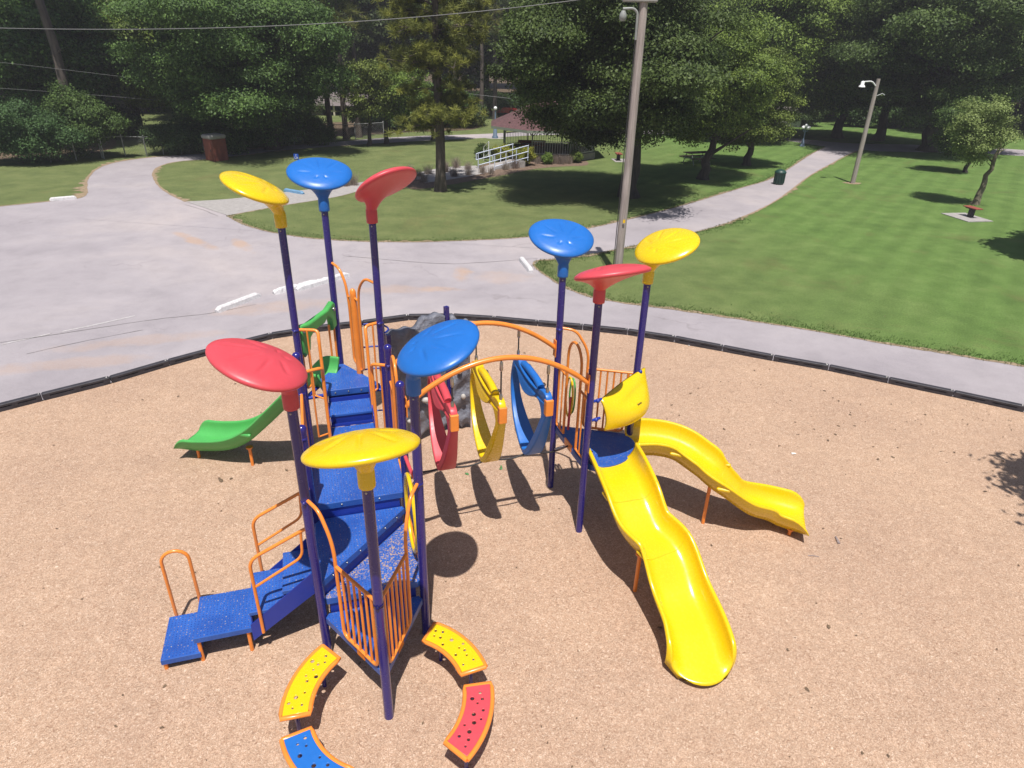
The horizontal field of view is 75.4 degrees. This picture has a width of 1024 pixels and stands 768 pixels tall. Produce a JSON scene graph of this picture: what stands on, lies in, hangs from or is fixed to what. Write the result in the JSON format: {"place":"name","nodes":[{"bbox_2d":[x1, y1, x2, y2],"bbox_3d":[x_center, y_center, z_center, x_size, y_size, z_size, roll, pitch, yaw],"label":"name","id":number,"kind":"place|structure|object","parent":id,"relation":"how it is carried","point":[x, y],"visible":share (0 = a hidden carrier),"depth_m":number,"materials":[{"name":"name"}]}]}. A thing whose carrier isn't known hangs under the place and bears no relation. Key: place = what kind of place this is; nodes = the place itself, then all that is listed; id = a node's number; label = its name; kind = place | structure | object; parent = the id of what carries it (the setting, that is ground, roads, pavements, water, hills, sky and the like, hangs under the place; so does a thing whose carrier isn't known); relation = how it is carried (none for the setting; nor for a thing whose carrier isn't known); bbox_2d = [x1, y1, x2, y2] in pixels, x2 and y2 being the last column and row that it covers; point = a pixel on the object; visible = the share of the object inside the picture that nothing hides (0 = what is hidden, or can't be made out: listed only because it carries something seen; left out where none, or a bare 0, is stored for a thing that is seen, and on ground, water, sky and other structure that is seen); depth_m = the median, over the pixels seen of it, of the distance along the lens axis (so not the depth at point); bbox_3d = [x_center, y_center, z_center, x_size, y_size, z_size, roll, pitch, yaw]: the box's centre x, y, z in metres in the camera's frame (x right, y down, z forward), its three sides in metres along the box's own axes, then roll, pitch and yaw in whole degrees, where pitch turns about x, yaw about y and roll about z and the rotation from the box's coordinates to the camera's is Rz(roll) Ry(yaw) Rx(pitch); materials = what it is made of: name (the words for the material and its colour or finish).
{"place":"outdoors","nodes":[
{"label":"outdoors","id":0,"kind":"place"},
{"bbox_2d":[0,139,115,158],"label":"woodland floor","id":1,"kind":"structure","parent":0,"point":[95,150],"depth_m":43.31,"materials":[{"name":"brown soil"}]},
{"bbox_2d":[35,0,82,153],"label":"pine tree","id":2,"kind":"object","parent":1,"relation":"on","point":[55,49],"visible":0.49,"depth_m":38.79,"materials":[{"name":"brown plant"}]},
{"bbox_2d":[0,0,146,133],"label":"tree","id":3,"kind":"object","parent":1,"relation":"on","point":[24,48],"visible":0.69,"depth_m":42.33,"materials":[{"name":"green plant"}]},
{"bbox_2d":[3,144,303,205],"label":"dirt verge","id":4,"kind":"structure","parent":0,"point":[84,189],"depth_m":33.69,"materials":[{"name":"brown soil"}]},
{"bbox_2d":[49,196,76,200],"bbox_3d":[-20.412,-8.443,30.103,1.047,0.152,0.203,-16,32,-31],"label":"wheel stop","id":5,"kind":"object","parent":4,"relation":"on","point":[61,198],"visible":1,"depth_m":30.05,"materials":[{"name":"white concrete"}]},
{"bbox_2d":[5,0,575,29],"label":"overhead wire","id":6,"kind":"object","parent":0,"point":[297,24],"visible":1,"depth_m":20.00,"materials":[{"name":"grey metal"}]},
{"bbox_2d":[186,165,478,214],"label":"footpath","id":7,"kind":"structure","parent":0,"point":[232,206],"depth_m":30.68,"materials":[{"name":"concrete"}]},
{"bbox_2d":[295,122,482,137],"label":"woodland floor","id":8,"kind":"structure","parent":0,"point":[352,132],"depth_m":56.62,"materials":[{"name":"brown soil"}]},
{"bbox_2d":[339,113,412,129],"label":"shrub","id":9,"kind":"object","parent":8,"relation":"on","point":[378,119],"visible":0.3,"depth_m":55.08,"materials":[{"name":"green plant"}]},
{"bbox_2d":[459,103,491,125],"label":"shrub","id":10,"kind":"object","parent":8,"relation":"on","point":[483,108],"visible":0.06,"depth_m":59.53,"materials":[{"name":"green plant"}]},
{"bbox_2d":[424,169,488,182],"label":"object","id":11,"kind":"structure","parent":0,"point":[448,177],"depth_m":37.59,"materials":[{"name":"concrete"}]},
{"bbox_2d":[155,134,821,241],"bbox_3d":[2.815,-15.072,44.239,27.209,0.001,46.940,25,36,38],"label":"lawn","id":12,"kind":"structure","parent":0,"point":[519,203],"depth_m":35.05,"materials":[{"name":"green plant"}]},
{"bbox_2d":[201,133,228,161],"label":"trash can","id":13,"kind":"object","parent":12,"relation":"on","point":[215,147],"visible":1,"depth_m":40.06,"materials":[{"name":"brown metal"}]},
{"bbox_2d":[204,141,212,159],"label":"door","id":14,"kind":"structure","parent":13,"relation":"in","point":[207,145],"depth_m":40.06,"materials":[{"name":"brown wood"}]},
{"bbox_2d":[152,144,361,201],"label":"dirt verge","id":15,"kind":"structure","parent":12,"relation":"on","point":[154,176],"depth_m":36.57,"materials":[{"name":"brown soil"}]},
{"bbox_2d":[332,56,400,145],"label":"tree","id":16,"kind":"object","parent":12,"relation":"on","point":[369,106],"visible":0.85,"depth_m":45.17,"materials":[{"name":"green plant"}]},
{"bbox_2d":[359,63,431,143],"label":"tree","id":17,"kind":"object","parent":12,"relation":"on","point":[399,105],"visible":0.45,"depth_m":46.52,"materials":[{"name":"green plant"}]},
{"bbox_2d":[371,0,500,191],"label":"pine tree","id":18,"kind":"object","parent":12,"relation":"on","point":[429,113],"visible":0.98,"depth_m":30.64,"materials":[{"name":"green plant"}]},
{"bbox_2d":[406,75,474,139],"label":"tree","id":19,"kind":"object","parent":12,"relation":"on","point":[447,93],"visible":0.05,"depth_m":49.50,"materials":[{"name":"green plant"}]},
{"bbox_2d":[473,141,490,157],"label":"shrub","id":20,"kind":"object","parent":12,"relation":"on","point":[479,148],"visible":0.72,"depth_m":43.27,"materials":[{"name":"green plant"}]},
{"bbox_2d":[406,161,587,188],"bbox_3d":[-1.095,-12.815,39.657,14.483,0.001,4.226,-22,35,-38],"label":"planting bed","id":21,"kind":"object","parent":12,"relation":"on","point":[415,184],"visible":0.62,"depth_m":38.38,"materials":[{"name":"brown soil"}]},
{"bbox_2d":[513,145,536,164],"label":"shrub","id":22,"kind":"object","parent":21,"relation":"on","point":[532,154],"visible":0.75,"depth_m":41.04,"materials":[{"name":"green plant"}]},
{"bbox_2d":[539,152,553,164],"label":"shrub","id":23,"kind":"object","parent":21,"relation":"on","point":[547,158],"visible":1,"depth_m":41.78,"materials":[{"name":"green plant"}]},
{"bbox_2d":[569,150,583,162],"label":"shrub","id":24,"kind":"object","parent":21,"relation":"on","point":[578,156],"visible":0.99,"depth_m":42.51,"materials":[{"name":"green plant"}]},
{"bbox_2d":[491,145,519,160],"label":"shrub","id":25,"kind":"object","parent":12,"relation":"on","point":[505,154],"visible":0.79,"depth_m":42.31,"materials":[{"name":"green plant"}]},
{"bbox_2d":[476,101,594,169],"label":"gazebo","id":26,"kind":"object","parent":12,"relation":"on","point":[515,126],"visible":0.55,"depth_m":42.74,"materials":[{"name":"wood"}]},
{"bbox_2d":[518,140,545,148],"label":"picnic table","id":27,"kind":"object","parent":26,"relation":"on","point":[524,141],"visible":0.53,"depth_m":45.24,"materials":[{"name":"brown wood"}]},
{"bbox_2d":[474,0,755,198],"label":"tree","id":28,"kind":"object","parent":12,"relation":"on","point":[589,106],"visible":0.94,"depth_m":28.18,"materials":[{"name":"green plant"}]},
{"bbox_2d":[680,151,715,165],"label":"picnic table","id":29,"kind":"object","parent":12,"relation":"on","point":[694,152],"visible":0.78,"depth_m":43.09,"materials":[{"name":"metal"}]},
{"bbox_2d":[664,13,795,179],"bbox_3d":[10.828,-15.710,36.825,8.445,8.592,8.737,20,32,31],"label":"tree","id":30,"kind":"object","parent":12,"relation":"on","point":[748,93],"visible":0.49,"depth_m":34.68,"materials":[{"name":"green plant"}]},
{"bbox_2d":[710,45,809,165],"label":"tree","id":31,"kind":"object","parent":12,"relation":"on","point":[772,130],"visible":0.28,"depth_m":40.87,"materials":[{"name":"green plant"}]},
{"bbox_2d":[689,0,872,138],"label":"tree","id":32,"kind":"object","parent":12,"relation":"on","point":[793,27],"visible":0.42,"depth_m":48.44,"materials":[{"name":"green plant"}]},
{"bbox_2d":[0,320,1023,767],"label":"wood chips","id":33,"kind":"object","parent":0,"point":[914,578],"visible":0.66,"depth_m":9.29,"materials":[{"name":"beige wood"}]},
{"bbox_2d":[0,393,41,411],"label":"border timber","id":34,"kind":"object","parent":33,"relation":"on","point":[20,402],"visible":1,"depth_m":13.37,"materials":[{"name":"black plastic"}]},
{"bbox_2d":[41,376,110,399],"bbox_3d":[-9.193,0.098,13.993,1.246,0.213,0.120,-20,34,-36],"label":"border timber","id":35,"kind":"object","parent":33,"relation":"on","point":[74,388],"visible":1,"depth_m":13.93,"materials":[{"name":"black plastic"}]},
{"bbox_2d":[278,644,340,730],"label":"stepping platform","id":36,"kind":"structure","parent":33,"relation":"on","point":[299,686],"depth_m":7.25,"materials":[{"name":"yellow plastic"}]},
{"bbox_2d":[279,726,353,767],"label":"stepping platform","id":37,"kind":"structure","parent":33,"relation":"on","point":[300,755],"depth_m":6.57,"materials":[{"name":"blue plastic"}]},
{"bbox_2d":[317,320,362,331],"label":"border timber","id":38,"kind":"object","parent":33,"relation":"on","point":[324,327],"visible":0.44,"depth_m":17.27,"materials":[{"name":"black plastic"}]},
{"bbox_2d":[422,622,487,683],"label":"stepping platform","id":39,"kind":"structure","parent":33,"relation":"on","point":[472,662],"depth_m":7.73,"materials":[{"name":"yellow plastic"}]},
{"bbox_2d":[443,681,494,767],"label":"stepping platform","id":40,"kind":"structure","parent":33,"relation":"on","point":[463,749],"depth_m":6.90,"materials":[{"name":"red plastic"}]},
{"bbox_2d":[159,157,808,719],"bbox_3d":[-1.249,0.094,8.854,10.511,5.372,6.715,13,29,21],"label":"play structure","id":41,"kind":"object","parent":33,"relation":"on","point":[357,487],"visible":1,"depth_m":8.84,"materials":[{"name":"blue paint"}]},
{"bbox_2d":[22,342,1021,766],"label":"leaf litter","id":42,"kind":"object","parent":33,"relation":"on","point":[734,520],"visible":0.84,"depth_m":9.96,"materials":[{"name":"brown plant"}]},
{"bbox_2d":[674,336,722,350],"bbox_3d":[4.732,-1.017,16.823,1.196,0.213,0.120,14,30,22],"label":"border timber","id":43,"kind":"object","parent":33,"relation":"on","point":[698,343],"visible":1,"depth_m":16.77,"materials":[{"name":"black plastic"}]},
{"bbox_2d":[0,131,1023,411],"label":"parking lot","id":44,"kind":"structure","parent":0,"point":[122,239],"depth_m":20.41,"materials":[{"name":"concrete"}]},
{"bbox_2d":[109,359,169,382],"bbox_3d":[-8.287,-0.277,14.765,0.120,0.213,1.222,24,35,37],"label":"border timber","id":45,"kind":"object","parent":44,"relation":"on","point":[128,374],"visible":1,"depth_m":14.69,"materials":[{"name":"black plastic"}]},
{"bbox_2d":[168,349,205,365],"bbox_3d":[-7.434,-0.654,15.538,1.172,0.213,0.120,-23,36,-38],"label":"border timber","id":46,"kind":"object","parent":44,"relation":"on","point":[186,357],"visible":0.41,"depth_m":15.37,"materials":[{"name":"black plastic"}]},
{"bbox_2d":[214,292,260,312],"bbox_3d":[-7.795,-2.343,18.859,0.204,0.152,1.554,15,30,24],"label":"wheel stop","id":47,"kind":"object","parent":44,"relation":"on","point":[236,302],"visible":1,"depth_m":18.74,"materials":[{"name":"white concrete"}]},
{"bbox_2d":[245,333,271,341],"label":"border timber","id":48,"kind":"object","parent":44,"relation":"on","point":[263,337],"visible":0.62,"depth_m":16.46,"materials":[{"name":"black plastic"}]},
{"bbox_2d":[271,329,317,338],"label":"border timber","id":49,"kind":"object","parent":44,"relation":"on","point":[282,333],"visible":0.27,"depth_m":16.72,"materials":[{"name":"black plastic"}]},
{"bbox_2d":[272,277,324,294],"bbox_3d":[-6.412,-3.030,20.248,1.913,0.161,0.223,-23,36,-39],"label":"wheel stop","id":50,"kind":"object","parent":44,"relation":"on","point":[279,290],"visible":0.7,"depth_m":19.79,"materials":[{"name":"white concrete"}]},
{"bbox_2d":[295,272,349,291],"bbox_3d":[-5.885,-3.212,20.637,0.204,0.152,1.992,21,33,33],"label":"wheel stop","id":51,"kind":"object","parent":44,"relation":"on","point":[312,284],"visible":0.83,"depth_m":20.42,"materials":[{"name":"white concrete"}]},
{"bbox_2d":[362,314,408,325],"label":"border timber","id":52,"kind":"object","parent":44,"relation":"on","point":[396,318],"visible":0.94,"depth_m":17.77,"materials":[{"name":"black plastic"}]},
{"bbox_2d":[453,313,494,320],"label":"border timber","id":53,"kind":"object","parent":44,"relation":"on","point":[471,317],"visible":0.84,"depth_m":17.99,"materials":[{"name":"black plastic"}]},
{"bbox_2d":[494,316,537,325],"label":"border timber","id":54,"kind":"object","parent":44,"relation":"on","point":[523,321],"visible":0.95,"depth_m":17.84,"materials":[{"name":"black plastic"}]},
{"bbox_2d":[519,257,533,272],"bbox_3d":[0.480,-4.108,22.681,0.204,0.152,1.480,-5,28,-12],"label":"wheel stop","id":55,"kind":"object","parent":44,"relation":"on","point":[525,264],"visible":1,"depth_m":22.48,"materials":[{"name":"white concrete"}]},
{"bbox_2d":[538,320,582,329],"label":"border timber","id":56,"kind":"object","parent":44,"relation":"on","point":[575,326],"visible":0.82,"depth_m":17.66,"materials":[{"name":"black plastic"}]},
{"bbox_2d":[583,324,627,334],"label":"border timber","id":57,"kind":"object","parent":44,"relation":"on","point":[610,329],"visible":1,"depth_m":17.44,"materials":[{"name":"black plastic"}]},
{"bbox_2d":[627,329,674,341],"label":"border timber","id":58,"kind":"object","parent":44,"relation":"on","point":[657,336],"visible":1,"depth_m":17.14,"materials":[{"name":"black plastic"}]},
{"bbox_2d":[722,345,773,360],"bbox_3d":[5.819,-0.754,16.363,1.192,0.213,0.120,14,30,22],"label":"border timber","id":59,"kind":"object","parent":44,"relation":"on","point":[747,352],"visible":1,"depth_m":16.30,"materials":[{"name":"black plastic"}]},
{"bbox_2d":[773,169,786,184],"bbox_3d":[15.119,-11.705,37.388,0.640,0.799,0.640,1,27,0],"label":"trash can","id":60,"kind":"object","parent":44,"relation":"on","point":[779,176],"visible":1,"depth_m":37.20,"materials":[{"name":"green metal"}]},
{"bbox_2d":[773,355,828,370],"bbox_3d":[6.933,-0.498,15.919,1.231,0.213,0.120,12,29,20],"label":"border timber","id":61,"kind":"object","parent":44,"relation":"on","point":[801,362],"visible":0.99,"depth_m":15.86,"materials":[{"name":"black plastic"}]},
{"bbox_2d":[828,364,888,382],"bbox_3d":[8.061,-0.223,15.439,1.254,0.213,0.120,15,30,25],"label":"border timber","id":62,"kind":"object","parent":44,"relation":"on","point":[859,373],"visible":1,"depth_m":15.38,"materials":[{"name":"black plastic"}]},
{"bbox_2d":[888,377,953,396],"bbox_3d":[9.186,0.077,14.909,1.274,0.213,0.120,15,30,24],"label":"border timber","id":63,"kind":"object","parent":44,"relation":"on","point":[921,386],"visible":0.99,"depth_m":14.85,"materials":[{"name":"black plastic"}]},
{"bbox_2d":[953,390,1023,411],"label":"border timber","id":64,"kind":"object","parent":44,"relation":"on","point":[1009,405],"visible":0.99,"depth_m":14.31,"materials":[{"name":"black plastic"}]},
{"bbox_2d":[0,95,1023,366],"bbox_3d":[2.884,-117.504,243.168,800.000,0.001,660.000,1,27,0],"label":"ground","id":65,"kind":"structure","parent":0,"point":[886,249],"depth_m":25.43,"materials":[{"name":"green plant"}]},
{"bbox_2d":[0,96,92,164],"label":"shrub","id":66,"kind":"object","parent":65,"relation":"on","point":[35,129],"visible":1,"depth_m":37.03,"materials":[{"name":"green plant"}]},
{"bbox_2d":[49,137,104,161],"bbox_3d":[-25.845,-13.880,39.195,2.830,1.265,0.114,-17,32,-31],"label":"chain link fence","id":67,"kind":"object","parent":65,"relation":"on","point":[74,153],"visible":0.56,"depth_m":39.37,"materials":[{"name":"metal"}]},
{"bbox_2d":[34,79,135,160],"bbox_3d":[-25.603,-15.741,39.777,5.036,4.794,4.614,22,34,35],"label":"shrub","id":68,"kind":"object","parent":65,"relation":"on","point":[81,110],"visible":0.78,"depth_m":38.83,"materials":[{"name":"green plant"}]},
{"bbox_2d":[98,134,146,157],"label":"chain link fence","id":69,"kind":"object","parent":65,"relation":"on","point":[123,147],"visible":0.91,"depth_m":40.93,"materials":[{"name":"metal"}]},
{"bbox_2d":[100,102,150,138],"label":"shrub","id":70,"kind":"object","parent":65,"relation":"on","point":[137,121],"visible":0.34,"depth_m":47.56,"materials":[{"name":"green plant"}]},
{"bbox_2d":[67,0,223,134],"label":"tree","id":71,"kind":"object","parent":65,"relation":"on","point":[132,102],"visible":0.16,"depth_m":45.40,"materials":[{"name":"green plant"}]},
{"bbox_2d":[138,118,203,154],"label":"shrub","id":72,"kind":"object","parent":65,"relation":"on","point":[174,136],"visible":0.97,"depth_m":41.39,"materials":[{"name":"green plant"}]},
{"bbox_2d":[188,118,238,148],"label":"shrub","id":73,"kind":"object","parent":65,"relation":"on","point":[206,126],"visible":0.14,"depth_m":42.96,"materials":[{"name":"green plant"}]},
{"bbox_2d":[93,0,367,154],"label":"tree","id":74,"kind":"object","parent":65,"relation":"on","point":[195,80],"visible":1,"depth_m":38.67,"materials":[{"name":"green plant"}]},
{"bbox_2d":[295,113,338,145],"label":"shrub","id":75,"kind":"object","parent":65,"relation":"on","point":[321,130],"visible":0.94,"depth_m":46.78,"materials":[{"name":"green plant"}]},
{"bbox_2d":[298,0,345,139],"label":"pine tree","id":76,"kind":"object","parent":65,"relation":"on","point":[328,112],"visible":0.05,"depth_m":49.03,"materials":[{"name":"green plant"}]},
{"bbox_2d":[292,121,383,144],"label":"chain link fence","id":77,"kind":"object","parent":65,"relation":"on","point":[354,124],"visible":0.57,"depth_m":49.80,"materials":[{"name":"metal"}]},
{"bbox_2d":[312,92,367,115],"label":"pavilion","id":78,"kind":"structure","parent":65,"relation":"on","point":[335,103],"depth_m":65.55,"materials":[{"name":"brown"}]},
{"bbox_2d":[317,0,371,139],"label":"pine tree","id":79,"kind":"object","parent":65,"relation":"on","point":[342,100],"visible":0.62,"depth_m":46.89,"materials":[{"name":"green plant"}]},
{"bbox_2d":[315,0,376,137],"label":"pine tree","id":80,"kind":"object","parent":65,"relation":"on","point":[357,126],"visible":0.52,"depth_m":48.48,"materials":[{"name":"green plant"}]},
{"bbox_2d":[335,0,413,67],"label":"tree","id":81,"kind":"object","parent":65,"relation":"on","point":[377,36],"visible":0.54,"depth_m":64.79,"materials":[{"name":"green plant"}]},
{"bbox_2d":[400,0,508,90],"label":"tree","id":82,"kind":"object","parent":65,"relation":"on","point":[472,76],"visible":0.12,"depth_m":70.37,"materials":[{"name":"green plant"}]},
{"bbox_2d":[457,0,505,109],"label":"pine tree","id":83,"kind":"object","parent":65,"relation":"on","point":[482,65],"visible":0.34,"depth_m":61.02,"materials":[{"name":"green plant"}]},
{"bbox_2d":[471,87,511,114],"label":"shrub","id":84,"kind":"object","parent":65,"relation":"on","point":[488,100],"visible":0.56,"depth_m":68.68,"materials":[{"name":"green plant"}]},
{"bbox_2d":[482,0,514,119],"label":"pine tree","id":85,"kind":"object","parent":65,"relation":"on","point":[495,82],"visible":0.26,"depth_m":62.52,"materials":[{"name":"green plant"}]},
{"bbox_2d":[499,92,528,108],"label":"shrub","id":86,"kind":"object","parent":65,"relation":"on","point":[507,102],"visible":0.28,"depth_m":69.85,"materials":[{"name":"green plant"}]},
{"bbox_2d":[613,0,657,263],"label":"utility pole","id":87,"kind":"object","parent":65,"relation":"on","point":[640,25],"visible":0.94,"depth_m":19.51,"materials":[{"name":"metal"}]},
{"bbox_2d":[791,104,829,126],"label":"shrub","id":88,"kind":"object","parent":65,"relation":"on","point":[817,117],"visible":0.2,"depth_m":65.98,"materials":[{"name":"green plant"}]},
{"bbox_2d":[788,3,874,138],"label":"tree","id":89,"kind":"object","parent":65,"relation":"on","point":[822,80],"visible":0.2,"depth_m":54.59,"materials":[{"name":"green plant"}]},
{"bbox_2d":[834,106,890,126],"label":"shrub","id":90,"kind":"object","parent":65,"relation":"on","point":[854,120],"visible":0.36,"depth_m":66.15,"materials":[{"name":"green plant"}]},
{"bbox_2d":[843,79,884,183],"bbox_3d":[19.560,-14.045,37.153,1.564,5.608,0.637,1,27,0],"label":"light pole","id":91,"kind":"object","parent":65,"relation":"on","point":[862,143],"visible":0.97,"depth_m":37.01,"materials":[{"name":"white paint"}]},
{"bbox_2d":[812,0,935,140],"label":"tree","id":92,"kind":"object","parent":65,"relation":"on","point":[881,131],"visible":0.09,"depth_m":54.31,"materials":[{"name":"green plant"}]},
{"bbox_2d":[878,104,919,128],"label":"shrub","id":93,"kind":"object","parent":65,"relation":"on","point":[893,123],"visible":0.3,"depth_m":66.13,"materials":[{"name":"green plant"}]},
{"bbox_2d":[821,0,1023,152],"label":"tree","id":94,"kind":"object","parent":65,"relation":"on","point":[974,40],"visible":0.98,"depth_m":45.64,"materials":[{"name":"green plant"}]},
{"bbox_2d":[925,95,1002,172],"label":"tree","id":95,"kind":"object","parent":65,"relation":"on","point":[945,111],"visible":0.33,"depth_m":41.56,"materials":[{"name":"green plant"}]},
{"bbox_2d":[941,205,992,221],"bbox_3d":[21.271,-8.001,30.881,1.300,0.480,1.700,-3,28,-9],"label":"park bench","id":96,"kind":"object","parent":65,"relation":"on","point":[969,216],"visible":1,"depth_m":30.84,"materials":[{"name":"concrete"}]},
{"bbox_2d":[940,93,1023,204],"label":"tree","id":97,"kind":"object","parent":65,"relation":"on","point":[978,137],"visible":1,"depth_m":31.73,"materials":[{"name":"green leaf"},{"name":"brown bark"}]},
{"bbox_2d":[1000,116,1023,133],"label":"shrub","id":98,"kind":"object","parent":65,"relation":"on","point":[1020,124],"visible":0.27,"depth_m":63.63,"materials":[{"name":"green plant"}]},
{"bbox_2d":[4,60,1023,118],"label":"woodland floor","id":99,"kind":"structure","parent":0,"point":[501,88],"depth_m":110.17,"materials":[{"name":"brown soil"}]},
{"bbox_2d":[448,0,519,91],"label":"tree","id":100,"kind":"object","parent":99,"relation":"on","point":[500,60],"visible":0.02,"depth_m":73.36,"materials":[{"name":"green plant"}]},
{"bbox_2d":[533,151,1023,366],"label":"dirt verge","id":101,"kind":"structure","parent":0,"point":[730,222],"depth_m":19.32,"materials":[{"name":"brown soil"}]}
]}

